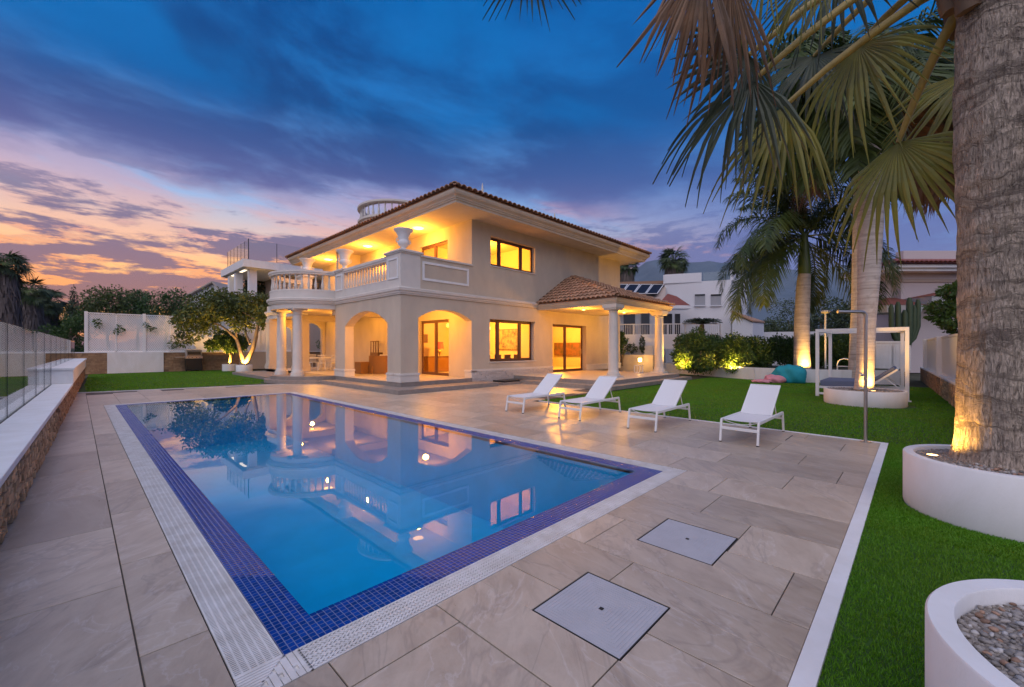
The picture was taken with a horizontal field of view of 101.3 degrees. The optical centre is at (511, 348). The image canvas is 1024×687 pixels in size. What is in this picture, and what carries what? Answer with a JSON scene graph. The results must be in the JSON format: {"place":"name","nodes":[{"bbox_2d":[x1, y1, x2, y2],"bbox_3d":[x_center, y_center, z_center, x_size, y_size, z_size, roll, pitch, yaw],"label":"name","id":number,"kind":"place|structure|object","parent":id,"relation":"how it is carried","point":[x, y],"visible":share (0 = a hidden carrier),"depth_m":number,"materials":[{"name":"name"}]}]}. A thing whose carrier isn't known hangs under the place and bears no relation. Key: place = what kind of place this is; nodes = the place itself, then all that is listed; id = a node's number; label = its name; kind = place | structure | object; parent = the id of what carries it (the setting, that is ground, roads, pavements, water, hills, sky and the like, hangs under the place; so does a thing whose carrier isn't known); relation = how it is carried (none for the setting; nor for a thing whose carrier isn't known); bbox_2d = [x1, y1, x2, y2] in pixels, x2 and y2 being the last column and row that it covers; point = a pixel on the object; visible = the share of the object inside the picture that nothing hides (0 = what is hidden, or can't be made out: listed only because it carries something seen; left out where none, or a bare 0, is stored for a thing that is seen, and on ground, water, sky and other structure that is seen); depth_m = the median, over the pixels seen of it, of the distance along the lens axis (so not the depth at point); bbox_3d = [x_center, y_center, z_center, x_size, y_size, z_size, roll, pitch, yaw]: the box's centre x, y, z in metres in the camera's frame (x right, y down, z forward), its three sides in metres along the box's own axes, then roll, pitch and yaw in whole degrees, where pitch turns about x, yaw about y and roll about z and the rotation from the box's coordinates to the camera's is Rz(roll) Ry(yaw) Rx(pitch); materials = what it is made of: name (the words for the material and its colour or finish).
{"place":"outdoors","nodes":[
{"label":"outdoors","id":0,"kind":"place"},
{"bbox_2d":[79,371,268,391],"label":"lawn","id":1,"kind":"structure","parent":0,"point":[83,389],"depth_m":20.14,"materials":[{"name":"plant"}]},
{"bbox_2d":[77,384,274,393],"bbox_3d":[-12.585,1.693,18.384,9.232,0.034,0.117,0,0,-34],"label":"lawn edging","id":2,"kind":"object","parent":1,"relation":"on","point":[161,389],"visible":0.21,"depth_m":17.00,"materials":[{"name":"white stone"}]},
{"bbox_2d":[174,349,202,370],"bbox_3d":[-23.426,0.872,30.426,0.675,1.616,1.580,0,0,44],"label":"gas grill","id":3,"kind":"object","parent":1,"relation":"on","point":[193,358],"visible":1,"depth_m":30.44,"materials":[{"name":"black metal"}]},
{"bbox_2d":[222,364,236,370],"bbox_3d":[-20.896,1.440,31.057,0.920,0.520,0.920,0,0,44],"label":"plant pot","id":4,"kind":"object","parent":1,"relation":"on","point":[228,367],"visible":0.96,"depth_m":30.68,"materials":[{"name":"white concrete"}]},
{"bbox_2d":[203,328,251,363],"bbox_3d":[-20.968,-0.153,31.060,2.727,2.789,2.998,0,0,44],"label":"slim tree","id":5,"kind":"object","parent":4,"relation":"in","point":[224,341],"visible":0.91,"depth_m":30.54,"materials":[{"name":"green plant"}]},
{"bbox_2d":[236,364,252,371],"bbox_3d":[-18.694,1.430,29.308,1.000,0.540,1.000,0,0,44],"label":"plant pot","id":6,"kind":"object","parent":1,"relation":"on","point":[242,368],"visible":0.76,"depth_m":28.89,"materials":[{"name":"white stone"}]},
{"bbox_2d":[166,286,268,364],"bbox_3d":[-19.737,-1.501,29.508,7.388,5.571,3.626,0,0,-5],"label":"spreading tree","id":7,"kind":"object","parent":6,"relation":"in","point":[218,307],"visible":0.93,"depth_m":28.77,"materials":[{"name":"green plant"}]},
{"bbox_2d":[0,375,879,686],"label":"paved deck","id":8,"kind":"structure","parent":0,"point":[94,589],"depth_m":3.14,"materials":[{"name":"grey tile"}]},
{"bbox_2d":[104,392,686,686],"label":"swimming pool","id":9,"kind":"structure","parent":8,"relation":"in","point":[296,556],"depth_m":6.67,"materials":[{"name":"tile"}]},
{"bbox_2d":[232,181,691,394],"bbox_3d":[-3.047,-3.550,26.092,23.370,10.461,20.653,0,0,44],"label":"villa","id":10,"kind":"object","parent":8,"relation":"on","point":[466,274],"visible":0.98,"depth_m":20.37,"materials":[{"name":"beige paint"}]},
{"bbox_2d":[299,258,314,269],"bbox_3d":[-11.753,-4.608,24.115,0.840,0.976,0.840,0,0,44],"label":"urn","id":11,"kind":"object","parent":10,"relation":"on","point":[307,263],"visible":0.66,"depth_m":23.90,"materials":[{"name":"white stone"}]},
{"bbox_2d":[309,354,318,368],"bbox_3d":[-12.757,0.883,27.027,0.548,0.936,0.480,0,0,44],"label":"garden chair","id":12,"kind":"object","parent":10,"relation":"on","point":[311,359],"visible":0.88,"depth_m":27.08,"materials":[{"name":"white plastic"}]},
{"bbox_2d":[309,357,332,369],"bbox_3d":[-12.077,0.970,26.372,1.500,0.760,1.500,0,0,44],"label":"porch table","id":13,"kind":"object","parent":10,"relation":"on","point":[319,362],"visible":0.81,"depth_m":26.36,"materials":[{"name":"white"}]},
{"bbox_2d":[336,249,353,267],"bbox_3d":[-8.106,-4.255,20.348,0.800,0.930,0.800,0,0,44],"label":"urn","id":14,"kind":"object","parent":10,"relation":"on","point":[344,258],"visible":0.88,"depth_m":20.15,"materials":[{"name":"white stone"}]},
{"bbox_2d":[355,354,386,373],"bbox_3d":[-7.243,0.850,22.440,1.620,1.000,1.650,0,0,44],"label":"sofa","id":15,"kind":"object","parent":10,"relation":"on","point":[376,365],"visible":0.69,"depth_m":21.96,"materials":[{"name":"brown wicker"}]},
{"bbox_2d":[370,341,382,355],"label":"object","id":16,"kind":"object","parent":10,"relation":"on","point":[375,353],"visible":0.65,"depth_m":24.53,"materials":[{"name":"brown wood"}]},
{"bbox_2d":[394,227,412,248],"bbox_3d":[-4.397,-4.346,17.021,0.784,0.911,0.784,0,0,44],"label":"urn","id":17,"kind":"object","parent":10,"relation":"on","point":[403,234],"visible":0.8,"depth_m":16.82,"materials":[{"name":"white stone"}]},
{"bbox_2d":[412,225,423,229],"bbox_3d":[-4.511,-5.772,20.215,0.582,0.095,0.582,0,0,44],"label":"ceiling light","id":18,"kind":"object","parent":10,"relation":"attached to","point":[416,227],"visible":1,"depth_m":20.07,"materials":[{"name":"white"}]},
{"bbox_2d":[422,241,447,257],"bbox_3d":[-3.830,-3.870,21.131,2.350,2.700,0.085,0,0,44],"label":"sliding door","id":19,"kind":"structure","parent":10,"relation":"in","point":[435,246],"depth_m":21.08,"materials":[{"name":"brown metal"}]},
{"bbox_2d":[422,319,448,375],"bbox_3d":[-3.816,-0.025,21.160,2.470,2.750,0.085,0,0,44],"label":"sliding door","id":20,"kind":"structure","parent":10,"relation":"in","point":[436,322],"depth_m":21.14,"materials":[{"name":"brown wood"}]},
{"bbox_2d":[424,356,448,371],"bbox_3d":[-4.175,0.910,24.309,0.640,0.880,2.100,0,0,44],"label":"sideboard","id":21,"kind":"object","parent":10,"relation":"on","point":[429,363],"visible":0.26,"depth_m":23.70,"materials":[{"name":"brown wood"}]},
{"bbox_2d":[438,342,443,355],"bbox_3d":[-4.190,0.070,24.323,0.475,0.860,0.480,0,0,44],"label":"table lamp","id":22,"kind":"object","parent":21,"relation":"on","point":[440,345],"visible":0.77,"depth_m":24.16,"materials":[{"name":"orange metal"}]},
{"bbox_2d":[499,329,516,349],"bbox_3d":[-0.261,-0.495,24.364,1.860,1.210,0.043,0,0,44],"label":"picture","id":23,"kind":"object","parent":10,"relation":"attached to","point":[507,339],"visible":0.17,"depth_m":24.32,"materials":[{"name":"orange paper"}]},
{"bbox_2d":[489,319,535,362],"bbox_3d":[-0.019,-0.345,21.031,0.385,2.070,3.350,0,0,44],"label":"window","id":24,"kind":"structure","parent":10,"relation":"in","point":[497,359],"depth_m":21.30,"materials":[{"name":"brown wood"}]},
{"bbox_2d":[490,238,535,274],"bbox_3d":[0.023,-4.575,21.031,0.325,1.430,3.290,0,0,44],"label":"window","id":25,"kind":"structure","parent":10,"relation":"in","point":[499,242],"depth_m":21.21,"materials":[{"name":"brown metal"}]},
{"bbox_2d":[554,343,579,355],"bbox_3d":[4.076,0.080,30.878,2.460,0.960,0.043,0,0,44],"label":"picture","id":26,"kind":"object","parent":10,"relation":"attached to","point":[572,349],"visible":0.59,"depth_m":30.80,"materials":[{"name":"orange paper"}]},
{"bbox_2d":[553,324,581,371],"bbox_3d":[3.156,0.005,24.554,0.085,2.690,3.270,0,0,44],"label":"sliding door","id":27,"kind":"structure","parent":10,"relation":"in","point":[554,325],"depth_m":24.45,"materials":[{"name":"brown metal"}]},
{"bbox_2d":[493,379,525,384],"bbox_3d":[0.215,1.595,20.319,0.900,0.170,2.650,0,0,44],"label":"entry step","id":28,"kind":"object","parent":8,"relation":"on","point":[508,381],"visible":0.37,"depth_m":19.57,"materials":[{"name":"grey stone"}]},
{"bbox_2d":[505,373,565,413],"bbox_3d":[0.691,1.214,11.650,0.640,0.933,1.870,0,0,43],"label":"sun lounger","id":29,"kind":"object","parent":8,"relation":"on","point":[546,385],"visible":1,"depth_m":11.84,"materials":[{"name":"white"}]},
{"bbox_2d":[558,376,620,420],"bbox_3d":[1.983,1.214,10.556,0.640,0.933,1.870,0,0,44],"label":"sun lounger","id":30,"kind":"object","parent":8,"relation":"on","point":[600,389],"visible":1,"depth_m":10.75,"materials":[{"name":"white"}]},
{"bbox_2d":[532,572,669,660],"bbox_3d":[0.577,1.689,2.708,0.626,0.022,0.636,0,0,44],"label":"service cover","id":31,"kind":"object","parent":8,"relation":"on","point":[616,621],"visible":0.99,"depth_m":2.66,"materials":[{"name":"grey"}]},
{"bbox_2d":[627,379,690,431],"bbox_3d":[3.277,1.214,9.266,0.640,0.933,1.870,0,0,43],"label":"sun lounger","id":32,"kind":"object","parent":8,"relation":"on","point":[668,396],"visible":1,"depth_m":9.46,"materials":[{"name":"white"}]},
{"bbox_2d":[674,344,695,370],"bbox_3d":[9.692,0.563,23.566,1.226,1.612,1.101,0,0,1],"label":"bush","id":33,"kind":"object","parent":8,"relation":"on","point":[688,356],"visible":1,"depth_m":23.41,"materials":[{"name":"green plant"}]},
{"bbox_2d":[637,518,737,565],"bbox_3d":[1.545,1.689,3.699,0.626,0.022,0.646,0,0,44],"label":"service cover","id":34,"kind":"object","parent":8,"relation":"on","point":[706,546],"visible":1,"depth_m":3.67,"materials":[{"name":"grey"}]},
{"bbox_2d":[669,326,720,375],"bbox_3d":[10.668,0.152,24.287,2.464,2.967,2.558,0,0,-27],"label":"bush","id":35,"kind":"object","parent":8,"relation":"on","point":[698,343],"visible":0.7,"depth_m":23.95,"materials":[{"name":"green plant"}]},
{"bbox_2d":[539,400,887,686],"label":"kerb","id":36,"kind":"structure","parent":8,"relation":"on","point":[809,665],"depth_m":2.91,"materials":[{"name":"white stone"}]},
{"bbox_2d":[719,384,784,446],"bbox_3d":[4.609,1.214,8.009,0.640,0.933,1.870,0,0,44],"label":"sun lounger","id":37,"kind":"object","parent":8,"relation":"on","point":[758,406],"visible":1,"depth_m":8.20,"materials":[{"name":"white"}]},
{"bbox_2d":[837,310,871,442],"bbox_3d":[6.119,0.501,7.509,0.584,2.357,0.168,0,0,-1],"label":"outdoor shower","id":38,"kind":"object","parent":8,"relation":"on","point":[865,375],"visible":1,"depth_m":7.49,"materials":[{"name":"silver metal"}]},
{"bbox_2d":[0,348,943,409],"bbox_3d":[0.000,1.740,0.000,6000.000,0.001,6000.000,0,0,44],"label":"ground","id":39,"kind":"structure","parent":0,"point":[15,388],"depth_m":19.54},
{"bbox_2d":[0,250,36,352],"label":"skirted palm","id":40,"kind":"object","parent":39,"relation":"on","point":[11,310],"visible":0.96,"depth_m":37.79,"materials":[{"name":"green plant"}]},
{"bbox_2d":[18,276,56,351],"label":"skirted palm","id":41,"kind":"object","parent":39,"relation":"on","point":[33,303],"visible":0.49,"depth_m":45.74,"materials":[{"name":"green plant"}]},
{"bbox_2d":[0,358,86,543],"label":"stone wall","id":42,"kind":"structure","parent":39,"relation":"on","point":[28,432],"depth_m":5.87,"materials":[{"name":"brown stone"}]},
{"bbox_2d":[3,322,74,417],"bbox_3d":[-12.907,0.370,11.688,0.016,1.500,34.010,0,0,-44],"label":"glass balustrade","id":43,"kind":"object","parent":42,"relation":"on","point":[45,353],"visible":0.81,"depth_m":9.91,"materials":[{"name":"grey"}]},
{"bbox_2d":[36,293,58,333],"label":"skirted palm","id":44,"kind":"object","parent":39,"relation":"on","point":[49,312],"visible":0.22,"depth_m":50.16,"materials":[{"name":"green plant"}]},
{"bbox_2d":[33,286,71,334],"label":"skirted palm","id":45,"kind":"object","parent":39,"relation":"on","point":[61,305],"visible":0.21,"depth_m":52.14,"materials":[{"name":"green plant"}]},
{"bbox_2d":[34,310,96,351],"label":"garden tree","id":46,"kind":"object","parent":39,"relation":"on","point":[71,332],"visible":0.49,"depth_m":44.12,"materials":[{"name":"green plant"}]},
{"bbox_2d":[51,306,82,336],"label":"garden tree","id":47,"kind":"object","parent":39,"relation":"on","point":[59,322],"visible":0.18,"depth_m":52.25,"materials":[{"name":"green plant"}]},
{"bbox_2d":[63,284,83,332],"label":"cypress","id":48,"kind":"object","parent":39,"relation":"on","point":[74,300],"visible":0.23,"depth_m":79.92,"materials":[{"name":"green plant"}]},
{"bbox_2d":[61,296,102,342],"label":"garden tree","id":49,"kind":"object","parent":39,"relation":"on","point":[73,308],"visible":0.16,"depth_m":74.11,"materials":[{"name":"green plant"}]},
{"bbox_2d":[74,284,138,350],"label":"garden tree","id":50,"kind":"object","parent":39,"relation":"on","point":[106,299],"visible":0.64,"depth_m":53.09,"materials":[{"name":"green plant"}]},
{"bbox_2d":[117,289,160,333],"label":"garden tree","id":51,"kind":"object","parent":39,"relation":"on","point":[138,294],"visible":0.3,"depth_m":57.50,"materials":[{"name":"green plant"}]},
{"bbox_2d":[0,351,319,377],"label":"garden wall","id":52,"kind":"structure","parent":39,"relation":"on","point":[116,362],"depth_m":28.95,"materials":[{"name":"brown stone"}]},
{"bbox_2d":[84,311,290,351],"bbox_3d":[-23.110,-1.060,31.715,0.160,2.640,12.895,0,0,44],"label":"lattice screen","id":53,"kind":"object","parent":52,"relation":"on","point":[136,339],"visible":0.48,"depth_m":28.92,"materials":[{"name":"white"}]},
{"bbox_2d":[91,318,102,328],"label":"creeper","id":54,"kind":"object","parent":53,"relation":"attached to","point":[94,320],"visible":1,"depth_m":27.28,"materials":[{"name":"green plant"}]},
{"bbox_2d":[113,324,125,334],"bbox_3d":[-26.248,-1.243,28.054,0.349,0.785,0.696,0,0,44],"label":"creeper","id":55,"kind":"object","parent":53,"relation":"attached to","point":[118,329],"visible":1,"depth_m":28.02,"materials":[{"name":"green plant"}]},
{"bbox_2d":[124,287,198,349],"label":"garden tree","id":56,"kind":"object","parent":39,"relation":"on","point":[163,310],"visible":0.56,"depth_m":55.73,"materials":[{"name":"green plant"}]},
{"bbox_2d":[185,281,247,350],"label":"gabled house","id":57,"kind":"structure","parent":39,"relation":"on","point":[210,284],"depth_m":70.00,"materials":[{"name":"white paint"}]},
{"bbox_2d":[243,280,265,350],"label":"dark conifer","id":58,"kind":"object","parent":39,"relation":"on","point":[261,287],"visible":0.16,"depth_m":41.12,"materials":[{"name":"green plant"}]},
{"bbox_2d":[221,259,322,350],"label":"terrace house","id":59,"kind":"structure","parent":39,"relation":"on","point":[252,272],"depth_m":36.73,"materials":[{"name":"beige paint"}]},
{"bbox_2d":[227,239,248,266],"bbox_3d":[-21.338,-8.146,40.093,6.960,1.780,8.450,0,0,44],"label":"glass balustrade","id":60,"kind":"object","parent":59,"relation":"on","point":[237,253],"visible":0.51,"depth_m":37.08,"materials":[{"name":"grey"}]},
{"bbox_2d":[620,331,628,365],"bbox_3d":[7.532,-0.032,28.983,1.035,2.552,1.160,0,0,-5],"label":"bush","id":61,"kind":"object","parent":39,"relation":"on","point":[623,341],"visible":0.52,"depth_m":28.74,"materials":[{"name":"green plant"}]},
{"bbox_2d":[620,263,639,281],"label":"palm tree","id":62,"kind":"object","parent":39,"relation":"on","point":[627,272],"visible":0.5,"depth_m":73.92,"materials":[{"name":"green plant"}]},
{"bbox_2d":[618,346,654,371],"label":"side wall","id":63,"kind":"structure","parent":39,"relation":"on","point":[646,359],"depth_m":28.57,"materials":[{"name":"beige paint"}]},
{"bbox_2d":[625,343,637,354],"bbox_3d":[8.425,0.028,29.770,0.991,0.874,1.194,0,0,44],"label":"potted shrub","id":64,"kind":"object","parent":63,"relation":"on","point":[630,346],"visible":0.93,"depth_m":29.66,"materials":[{"name":"green plant"}]},
{"bbox_2d":[639,334,645,352],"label":"potted shrub","id":65,"kind":"object","parent":63,"relation":"on","point":[641,348],"visible":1,"depth_m":29.74,"materials":[{"name":"green plant"}]},
{"bbox_2d":[619,281,721,362],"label":"terrace wing","id":66,"kind":"structure","parent":39,"relation":"on","point":[655,289],"depth_m":35.12,"materials":[{"name":"white paint"}]},
{"bbox_2d":[623,314,634,333],"bbox_3d":[9.844,-1.921,35.250,0.923,1.900,0.300,0,0,6],"label":"window","id":67,"kind":"structure","parent":66,"relation":"in","point":[629,318],"depth_m":35.10,"materials":[{"name":"grey glass"}]},
{"bbox_2d":[641,314,649,333],"bbox_3d":[11.176,-1.921,35.250,0.664,1.900,0.300,0,0,9],"label":"window","id":68,"kind":"structure","parent":66,"relation":"in","point":[645,318],"depth_m":35.10,"materials":[{"name":"grey glass"}]},
{"bbox_2d":[663,314,671,333],"bbox_3d":[13.068,-1.921,35.250,0.658,1.900,0.300,0,0,9],"label":"window","id":69,"kind":"structure","parent":66,"relation":"in","point":[667,319],"depth_m":35.11,"materials":[{"name":"grey glass"}]},
{"bbox_2d":[620,323,720,334],"bbox_3d":[11.283,-1.256,30.400,7.253,1.033,0.068,0,0,8],"label":"terrace railing","id":70,"kind":"object","parent":66,"relation":"on","point":[672,328],"visible":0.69,"depth_m":30.35,"materials":[{"name":"white"}]},
{"bbox_2d":[675,314,679,333],"bbox_3d":[13.885,-1.921,35.250,0.403,1.900,0.300,0,0,14],"label":"window","id":71,"kind":"structure","parent":66,"relation":"in","point":[677,316],"depth_m":35.10,"materials":[{"name":"grey glass"}]},
{"bbox_2d":[657,246,689,274],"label":"skirted palm","id":72,"kind":"object","parent":39,"relation":"on","point":[673,265],"visible":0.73,"depth_m":60.96,"materials":[{"name":"green plant"}]},
{"bbox_2d":[663,270,764,362],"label":"cubic house","id":73,"kind":"structure","parent":39,"relation":"on","point":[703,299],"depth_m":36.83,"materials":[{"name":"white paint"}]},
{"bbox_2d":[694,294,705,306],"bbox_3d":[16.496,-4.206,36.857,0.909,1.080,0.220,0,0,20],"label":"window","id":74,"kind":"structure","parent":73,"relation":"in","point":[699,298],"depth_m":36.83,"materials":[{"name":"grey"}]},
{"bbox_2d":[710,294,721,306],"bbox_3d":[17.664,-4.152,36.388,0.888,1.066,0.220,0,0,20],"label":"window","id":75,"kind":"structure","parent":73,"relation":"in","point":[715,299],"depth_m":36.36,"materials":[{"name":"grey"}]},
{"bbox_2d":[765,298,818,331],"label":"dark tree","id":76,"kind":"object","parent":39,"relation":"on","point":[786,310],"visible":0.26,"depth_m":70.00,"materials":[{"name":"green plant"}]},
{"bbox_2d":[764,331,827,366],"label":"boundary wall","id":77,"kind":"structure","parent":39,"relation":"on","point":[770,334],"depth_m":39.19,"materials":[{"name":"white paint"}]},
{"bbox_2d":[789,296,848,331],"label":"dark tree","id":78,"kind":"object","parent":39,"relation":"on","point":[817,320],"visible":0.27,"depth_m":54.31,"materials":[{"name":"green plant"}]},
{"bbox_2d":[826,301,850,336],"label":"dark tree","id":79,"kind":"object","parent":39,"relation":"on","point":[840,319],"visible":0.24,"depth_m":50.20,"materials":[{"name":"green plant"}]},
{"bbox_2d":[875,341,910,377],"bbox_3d":[21.963,0.640,24.377,1.628,2.080,0.760,0,0,32],"label":"frame","id":80,"kind":"object","parent":39,"relation":"on","point":[887,354],"visible":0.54,"depth_m":24.14,"materials":[{"name":"white metal"}]},
{"bbox_2d":[841,251,957,372],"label":"rose house","id":81,"kind":"structure","parent":39,"relation":"on","point":[926,275],"depth_m":28.50,"materials":[{"name":"paint"}]},
{"bbox_2d":[888,297,920,345],"bbox_3d":[23.844,-0.695,25.497,1.893,4.751,0.389,0,0,4],"label":"cactus","id":82,"kind":"object","parent":39,"relation":"on","point":[910,316],"visible":0.59,"depth_m":25.39,"materials":[{"name":"green plant"}]},
{"bbox_2d":[920,367,955,407],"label":"stone wall","id":83,"kind":"structure","parent":39,"relation":"on","point":[942,386],"depth_m":14.74,"materials":[{"name":"brown stone"}]},
{"bbox_2d":[923,333,957,380],"bbox_3d":[14.245,0.280,13.562,0.320,1.440,19.841,0,0,41],"label":"wall screen","id":84,"kind":"object","parent":83,"relation":"on","point":[939,355],"depth_m":15.74,"materials":[{"name":"white"}]},
{"bbox_2d":[921,279,957,334],"bbox_3d":[17.124,-0.544,15.969,2.730,4.495,1.875,0,0,-20],"label":"feathery tree","id":85,"kind":"object","parent":39,"relation":"on","point":[945,313],"visible":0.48,"depth_m":15.90,"materials":[{"name":"green plant"}]},
{"bbox_2d":[0,0,956,347],"label":"sky","id":86,"kind":"structure","parent":0,"point":[143,143],"materials":[{"name":"blue"}]},
{"bbox_2d":[84,370,1023,686],"bbox_3d":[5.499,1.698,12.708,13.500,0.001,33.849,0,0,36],"label":"lawn","id":87,"kind":"structure","parent":0,"point":[869,615],"depth_m":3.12,"materials":[{"name":"plant"}]},
{"bbox_2d":[751,364,806,383],"bbox_3d":[13.081,1.238,20.663,2.530,0.884,1.442,0,0,10],"label":"bean bag","id":88,"kind":"object","parent":87,"relation":"on","point":[788,373],"visible":0.98,"depth_m":20.17,"materials":[{"name":"teal fabric"}]},
{"bbox_2d":[664,363,899,384],"bbox_3d":[14.557,1.370,26.057,14.095,0.660,8.278,0,0,44],"label":"planting bed","id":89,"kind":"object","parent":87,"relation":"on","point":[746,372],"visible":0.34,"depth_m":22.38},
{"bbox_2d":[683,317,721,334],"bbox_3d":[13.305,-0.843,29.490,2.713,2.647,2.700,0,0,44],"label":"parasol","id":90,"kind":"object","parent":89,"relation":"on","point":[701,322],"visible":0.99,"depth_m":29.13,"materials":[{"name":"green fabric"}]},
{"bbox_2d":[715,331,758,373],"bbox_3d":[12.764,0.229,23.937,2.295,2.575,2.046,0,0,44],"label":"bush","id":91,"kind":"object","parent":89,"relation":"on","point":[735,352],"visible":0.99,"depth_m":23.62,"materials":[{"name":"green plant"}]},
{"bbox_2d":[670,332,849,370],"bbox_3d":[15.564,0.260,25.492,11.806,2.528,2.273,0,0,-2],"label":"hedge","id":92,"kind":"object","parent":89,"relation":"on","point":[770,351],"visible":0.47,"depth_m":25.26,"materials":[{"name":"green plant"}]},
{"bbox_2d":[713,172,905,368],"bbox_3d":[16.235,-4.250,23.351,9.112,11.047,9.881,0,0,44],"label":"royal palm","id":93,"kind":"object","parent":89,"relation":"in","point":[772,248],"visible":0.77,"depth_m":23.16,"materials":[{"name":"green plant"}]},
{"bbox_2d":[820,310,829,367],"bbox_3d":[18.285,-0.280,24.500,0.473,3.920,0.480,0,0,44],"label":"lamp post","id":94,"kind":"object","parent":89,"relation":"on","point":[824,312],"visible":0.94,"depth_m":24.46,"materials":[{"name":"white metal"}]},
{"bbox_2d":[756,40,954,377],"bbox_3d":[16.190,-5.828,20.019,8.848,14.484,8.889,0,0,44],"label":"royal palm","id":95,"kind":"object","parent":89,"relation":"in","point":[852,348],"visible":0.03,"depth_m":19.95,"materials":[{"name":"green plant"}]},
{"bbox_2d":[815,327,911,401],"bbox_3d":[12.342,0.507,14.736,2.450,2.345,2.350,0,0,44],"label":"daybed","id":96,"kind":"object","parent":87,"relation":"on","point":[830,381],"visible":0.69,"depth_m":14.63,"materials":[{"name":"white metal"}]},
{"bbox_2d":[824,386,907,408],"bbox_3d":[10.681,1.475,12.747,1.960,0.450,1.960,0,0,44],"label":"round planter","id":97,"kind":"object","parent":87,"relation":"on","point":[885,398],"visible":0.88,"depth_m":12.08,"materials":[{"name":"white concrete"}]},
{"bbox_2d":[727,0,954,390],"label":"royal palm","id":98,"kind":"object","parent":97,"relation":"in","point":[868,283],"visible":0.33,"depth_m":12.09,"materials":[{"name":"green plant"}]},
{"bbox_2d":[903,444,1023,542],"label":"round planter","id":99,"kind":"object","parent":87,"relation":"on","point":[945,487],"visible":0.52,"depth_m":3.96,"materials":[{"name":"white concrete"}]},
{"bbox_2d":[482,0,1023,471],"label":"fan palm","id":100,"kind":"object","parent":99,"relation":"in","point":[982,98],"visible":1,"depth_m":4.36,"materials":[{"name":"green plant"}]},
{"bbox_2d":[925,579,1023,686],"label":"round planter","id":101,"kind":"object","parent":87,"relation":"on","point":[974,632],"visible":1,"depth_m":1.74,"materials":[{"name":"white concrete"}]},
{"bbox_2d":[634,260,893,334],"bbox_3d":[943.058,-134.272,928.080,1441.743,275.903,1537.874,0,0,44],"label":"mountains","id":102,"kind":"structure","parent":0,"point":[708,270],"depth_m":1061.99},
{"bbox_2d":[764,316,793,331],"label":"dark tree","id":103,"kind":"object","parent":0,"point":[768,327],"visible":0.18,"depth_m":58.42,"materials":[{"name":"green plant"}]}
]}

